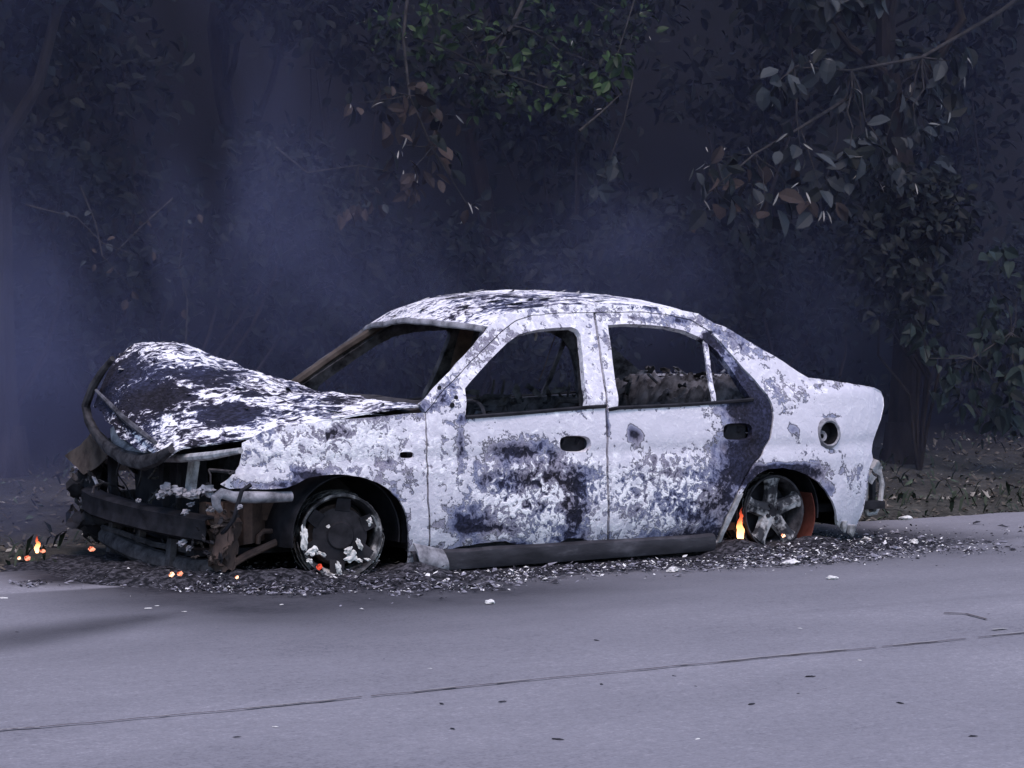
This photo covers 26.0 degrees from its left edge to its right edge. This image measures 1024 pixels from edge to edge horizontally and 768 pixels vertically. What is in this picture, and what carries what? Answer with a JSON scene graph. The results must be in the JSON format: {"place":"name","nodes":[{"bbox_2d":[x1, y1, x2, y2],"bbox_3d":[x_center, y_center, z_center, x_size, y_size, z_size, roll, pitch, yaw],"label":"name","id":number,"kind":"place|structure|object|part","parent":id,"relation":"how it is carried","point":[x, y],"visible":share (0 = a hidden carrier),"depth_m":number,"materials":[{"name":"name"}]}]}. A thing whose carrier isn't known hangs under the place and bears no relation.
{"place":"outdoors","nodes":[
{"label":"outdoors","id":0,"kind":"place"},
{"bbox_2d":[0,512,1023,767],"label":"road","id":1,"kind":"structure","parent":0,"point":[76,656],"depth_m":7.34,"materials":[{"name":"grey asphalt"}]},
{"bbox_2d":[0,530,915,590],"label":"ash bed","id":2,"kind":"object","parent":1,"relation":"on","point":[64,566],"visible":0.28,"depth_m":10.10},
{"bbox_2d":[736,509,744,538],"bbox_3d":[1.156,0.711,11.243,0.048,0.175,0.027,-1,2,-32],"label":"flame","id":3,"kind":"object","parent":2,"relation":"on","point":[740,530],"visible":0.96,"depth_m":11.23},
{"bbox_2d":[65,288,884,575],"bbox_3d":[0.007,0.196,11.305,4.326,1.385,2.069,-1,2,-32],"label":"burnt car","id":4,"kind":"object","parent":1,"relation":"on","point":[615,454],"visible":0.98,"depth_m":10.58,"materials":[{"name":"paint"}]},
{"bbox_3d":[-0.742,0.202,11.774,1.077,1.144,0.278,-1,2,-32],"label":"front door","id":5,"kind":"part","parent":4,"relation":"part of","materials":[{"name":"paint"}]},
{"bbox_3d":[0.001,0.230,10.586,1.077,1.144,0.278,-1,2,-32],"label":"front door","id":6,"kind":"part","parent":4,"relation":"part of","materials":[{"name":"paint"}]},
{"bbox_3d":[0.087,0.188,12.290,1.021,1.148,0.281,-1,2,-32],"label":"rear door","id":7,"kind":"part","parent":4,"relation":"part of","materials":[{"name":"paint"}]},
{"bbox_3d":[0.829,0.216,11.104,1.021,1.148,0.281,-1,2,-32],"label":"rear door","id":8,"kind":"part","parent":4,"relation":"part of","materials":[{"name":"paint"}]},
{"bbox_2d":[485,599,494,603],"bbox_3d":[-0.093,0.890,9.104,0.043,0.017,0.068,0,1,-12],"label":"ash lump","id":9,"kind":"object","parent":1,"relation":"on","point":[490,601],"visible":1,"depth_m":9.08,"materials":[{"name":"white"}]},
{"bbox_2d":[2,632,1023,729],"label":"road seam","id":10,"kind":"object","parent":1,"relation":"on","point":[492,683],"visible":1,"depth_m":6.97,"materials":[{"name":"black asphalt"}]},
{"bbox_2d":[9,521,1023,609],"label":"ash debris","id":11,"kind":"object","parent":1,"relation":"on","point":[632,563],"visible":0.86,"depth_m":10.36,"materials":[{"name":"grey gravel"}]},
{"bbox_2d":[666,566,679,571],"bbox_3d":[0.749,0.861,10.313,0.057,0.021,0.086,1,2,29],"label":"ash lump","id":12,"kind":"object","parent":1,"relation":"on","point":[672,569],"visible":1,"depth_m":10.29,"materials":[{"name":"white"}]},
{"bbox_2d":[782,558,800,564],"bbox_3d":[1.338,0.850,10.634,0.106,0.028,0.061,-1,2,-32],"label":"ash lump","id":13,"kind":"object","parent":1,"relation":"on","point":[793,561],"visible":0.97,"depth_m":10.62,"materials":[{"name":"white"}]},
{"bbox_2d":[826,575,838,578],"bbox_3d":[1.440,0.871,9.999,0.047,0.015,0.051,-1,2,-32],"label":"ash lump","id":14,"kind":"object","parent":1,"relation":"on","point":[831,577],"visible":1,"depth_m":9.99,"materials":[{"name":"white"}]},
{"bbox_2d":[898,515,911,519],"bbox_3d":[2.335,0.792,13.180,0.091,0.025,0.062,-1,2,-32],"label":"ash lump","id":15,"kind":"object","parent":1,"relation":"on","point":[907,517],"visible":1,"depth_m":13.16,"materials":[{"name":"white"}]},
{"bbox_2d":[910,539,917,543],"bbox_3d":[2.122,0.828,11.697,0.062,0.023,0.082,-1,2,-32],"label":"ash lump","id":16,"kind":"object","parent":1,"relation":"on","point":[913,541],"visible":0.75,"depth_m":11.68,"materials":[{"name":"white"}]},
{"bbox_2d":[0,0,1023,564],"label":"ground","id":17,"kind":"structure","parent":0,"point":[672,156],"depth_m":20.21,"materials":[{"name":"brown soil"}]},
{"bbox_2d":[34,536,40,552],"bbox_3d":[-2.181,0.734,10.195,0.031,0.085,0.015,-1,2,-32],"label":"flame","id":18,"kind":"object","parent":17,"relation":"on","point":[37,546],"visible":1,"depth_m":10.19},
{"bbox_2d":[8,137,161,431],"bbox_3d":[-3.439,-0.607,14.737,2.204,2.131,1.299,-1,2,-32],"label":"bush","id":19,"kind":"object","parent":17,"relation":"on","point":[68,198],"visible":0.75,"depth_m":14.78,"materials":[{"name":"green plant"}]},
{"bbox_2d":[0,0,175,477],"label":"tree","id":20,"kind":"object","parent":17,"relation":"on","point":[25,30],"visible":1,"depth_m":13.60,"materials":[{"name":"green plant"}]},
{"bbox_2d":[79,185,138,309],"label":"twig","id":21,"kind":"object","parent":20,"relation":"hanging from","point":[125,303],"visible":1,"depth_m":12.70,"materials":[{"name":"brown plant"}]},
{"bbox_2d":[25,204,155,270],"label":"twig","id":22,"kind":"object","parent":21,"relation":"attached to","point":[109,247],"visible":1,"depth_m":12.69,"materials":[{"name":"brown plant"}]},
{"bbox_2d":[106,198,172,272],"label":"twig","id":23,"kind":"object","parent":21,"relation":"attached to","point":[141,224],"visible":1,"depth_m":12.83,"materials":[{"name":"brown plant"}]},
{"bbox_2d":[2,0,201,413],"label":"bush","id":24,"kind":"object","parent":17,"relation":"on","point":[61,119],"visible":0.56,"depth_m":15.89,"materials":[{"name":"green plant"}]},
{"bbox_2d":[167,211,202,343],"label":"twig","id":25,"kind":"object","parent":17,"relation":"on","point":[184,313],"visible":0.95,"depth_m":12.87,"materials":[{"name":"brown plant"}]},
{"bbox_2d":[87,0,320,360],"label":"tree","id":26,"kind":"object","parent":17,"relation":"on","point":[220,26],"visible":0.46,"depth_m":17.92,"materials":[{"name":"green plant"}]},
{"bbox_2d":[70,129,385,425],"bbox_3d":[-1.941,-0.589,14.708,2.088,2.324,1.315,-1,2,-32],"label":"bush","id":27,"kind":"object","parent":17,"relation":"on","point":[263,262],"visible":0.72,"depth_m":14.67,"materials":[{"name":"green plant"}]},
{"bbox_2d":[175,0,451,393],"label":"bush","id":28,"kind":"object","parent":17,"relation":"on","point":[341,57],"visible":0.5,"depth_m":17.09,"materials":[{"name":"green plant"}]},
{"bbox_2d":[232,157,436,398],"bbox_3d":[-1.318,-0.548,15.625,1.089,2.139,2.037,1,2,29],"label":"bush","id":29,"kind":"object","parent":17,"relation":"on","point":[370,383],"visible":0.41,"depth_m":15.71,"materials":[{"name":"green plant"}]},
{"bbox_2d":[311,190,629,397],"bbox_3d":[-0.252,-0.419,15.880,2.305,1.914,1.295,-1,1,-25],"label":"bush","id":30,"kind":"object","parent":17,"relation":"on","point":[428,344],"visible":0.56,"depth_m":15.71,"materials":[{"name":"green plant"}]},
{"bbox_2d":[0,422,1023,571],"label":"leaf litter","id":31,"kind":"object","parent":17,"relation":"on","point":[3,548],"visible":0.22,"depth_m":14.23,"materials":[{"name":"brown plant"}]},
{"bbox_2d":[356,0,668,138],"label":"bush","id":32,"kind":"object","parent":17,"relation":"on","point":[516,28],"visible":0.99,"depth_m":14.07,"materials":[{"name":"green plant"}]},
{"bbox_2d":[343,0,478,224],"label":"branch","id":33,"kind":"object","parent":32,"relation":"attached to","point":[430,112],"visible":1,"depth_m":13.45,"materials":[{"name":"brown plant"}]},
{"bbox_2d":[275,147,425,230],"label":"branch","id":34,"kind":"object","parent":33,"relation":"attached to","point":[357,212],"visible":1,"depth_m":13.43,"materials":[{"name":"green plant"}]},
{"bbox_2d":[578,93,621,131],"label":"branch","id":35,"kind":"object","parent":32,"relation":"attached to","point":[591,120],"visible":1,"depth_m":13.83,"materials":[{"name":"brown wood"}]},
{"bbox_2d":[583,76,633,203],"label":"branch","id":36,"kind":"object","parent":32,"relation":"attached to","point":[611,170],"visible":1,"depth_m":13.99,"materials":[{"name":"green plant"}]},
{"bbox_2d":[596,0,634,95],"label":"branch","id":37,"kind":"object","parent":32,"relation":"attached to","point":[614,65],"visible":1,"depth_m":14.03,"materials":[{"name":"green plant"}]},
{"bbox_2d":[5,429,1023,565],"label":"weeds","id":38,"kind":"object","parent":17,"relation":"on","point":[20,552],"visible":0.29,"depth_m":14.11,"materials":[{"name":"green plant"}]},
{"bbox_2d":[432,0,693,386],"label":"bush","id":39,"kind":"object","parent":17,"relation":"on","point":[566,145],"visible":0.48,"depth_m":18.08,"materials":[{"name":"green plant"}]},
{"bbox_2d":[486,190,728,393],"bbox_3d":[0.673,-0.521,17.089,1.875,1.988,1.283,-1,2,-32],"label":"bush","id":40,"kind":"object","parent":17,"relation":"on","point":[537,273],"visible":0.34,"depth_m":16.93,"materials":[{"name":"green plant"}]},
{"bbox_2d":[461,0,835,365],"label":"tree","id":41,"kind":"object","parent":17,"relation":"on","point":[479,176],"visible":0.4,"depth_m":19.44,"materials":[{"name":"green plant"}]},
{"bbox_2d":[600,188,870,433],"bbox_3d":[1.671,-0.520,17.120,2.264,2.030,1.291,-1,2,-32],"label":"bush","id":42,"kind":"object","parent":17,"relation":"on","point":[695,251],"visible":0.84,"depth_m":16.99,"materials":[{"name":"green plant"}]},
{"bbox_2d":[634,0,861,346],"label":"bush","id":43,"kind":"object","parent":17,"relation":"on","point":[739,124],"visible":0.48,"depth_m":19.41,"materials":[{"name":"green plant"}]},
{"bbox_2d":[698,212,889,421],"bbox_3d":[2.549,-0.461,18.119,2.135,1.983,1.342,-1,2,-32],"label":"bush","id":44,"kind":"object","parent":17,"relation":"on","point":[788,343],"visible":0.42,"depth_m":18.09,"materials":[{"name":"green plant"}]},
{"bbox_2d":[729,0,966,464],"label":"tree","id":45,"kind":"object","parent":17,"relation":"on","point":[897,438],"visible":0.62,"depth_m":16.08,"materials":[{"name":"green plant"}]},
{"bbox_2d":[790,0,888,35],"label":"branch","id":46,"kind":"object","parent":45,"relation":"attached to","point":[852,14],"visible":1,"depth_m":15.24,"materials":[{"name":"green plant"}]},
{"bbox_2d":[750,0,1018,213],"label":"branch","id":47,"kind":"object","parent":45,"relation":"attached to","point":[829,69],"visible":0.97,"depth_m":15.60,"materials":[{"name":"green plant"}]},
{"bbox_2d":[688,95,857,251],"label":"branch","id":48,"kind":"object","parent":47,"relation":"attached to","point":[792,198],"visible":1,"depth_m":15.01,"materials":[{"name":"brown plant"}]},
{"bbox_2d":[762,0,1023,334],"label":"tree","id":49,"kind":"object","parent":17,"relation":"on","point":[1011,18],"visible":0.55,"depth_m":19.99,"materials":[{"name":"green plant"}]},
{"bbox_2d":[827,144,989,470],"bbox_3d":[2.810,-0.514,15.848,1.260,2.368,0.901,-1,2,-32],"label":"bush","id":50,"kind":"object","parent":17,"relation":"on","point":[893,279],"visible":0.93,"depth_m":15.67,"materials":[{"name":"green plant"}]},
{"bbox_2d":[896,243,1023,437],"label":"creeper","id":51,"kind":"object","parent":50,"relation":"attached to","point":[1005,420],"visible":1,"depth_m":15.71,"materials":[{"name":"green plant"}]},
{"bbox_2d":[800,0,1023,394],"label":"bush","id":52,"kind":"object","parent":17,"relation":"on","point":[958,155],"visible":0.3,"depth_m":20.44,"materials":[{"name":"green plant"}]},
{"bbox_2d":[849,203,1023,434],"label":"bush","id":53,"kind":"object","parent":17,"relation":"on","point":[946,303],"visible":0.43,"depth_m":18.44,"materials":[{"name":"green plant"}]},
{"bbox_2d":[927,229,1023,414],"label":"bush","id":54,"kind":"object","parent":17,"relation":"on","point":[948,285],"visible":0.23,"depth_m":19.34,"materials":[{"name":"green plant"}]},
{"bbox_2d":[970,34,1023,363],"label":"bush","id":55,"kind":"object","parent":17,"relation":"on","point":[1019,205],"visible":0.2,"depth_m":21.28,"materials":[{"name":"green plant"}]}
]}

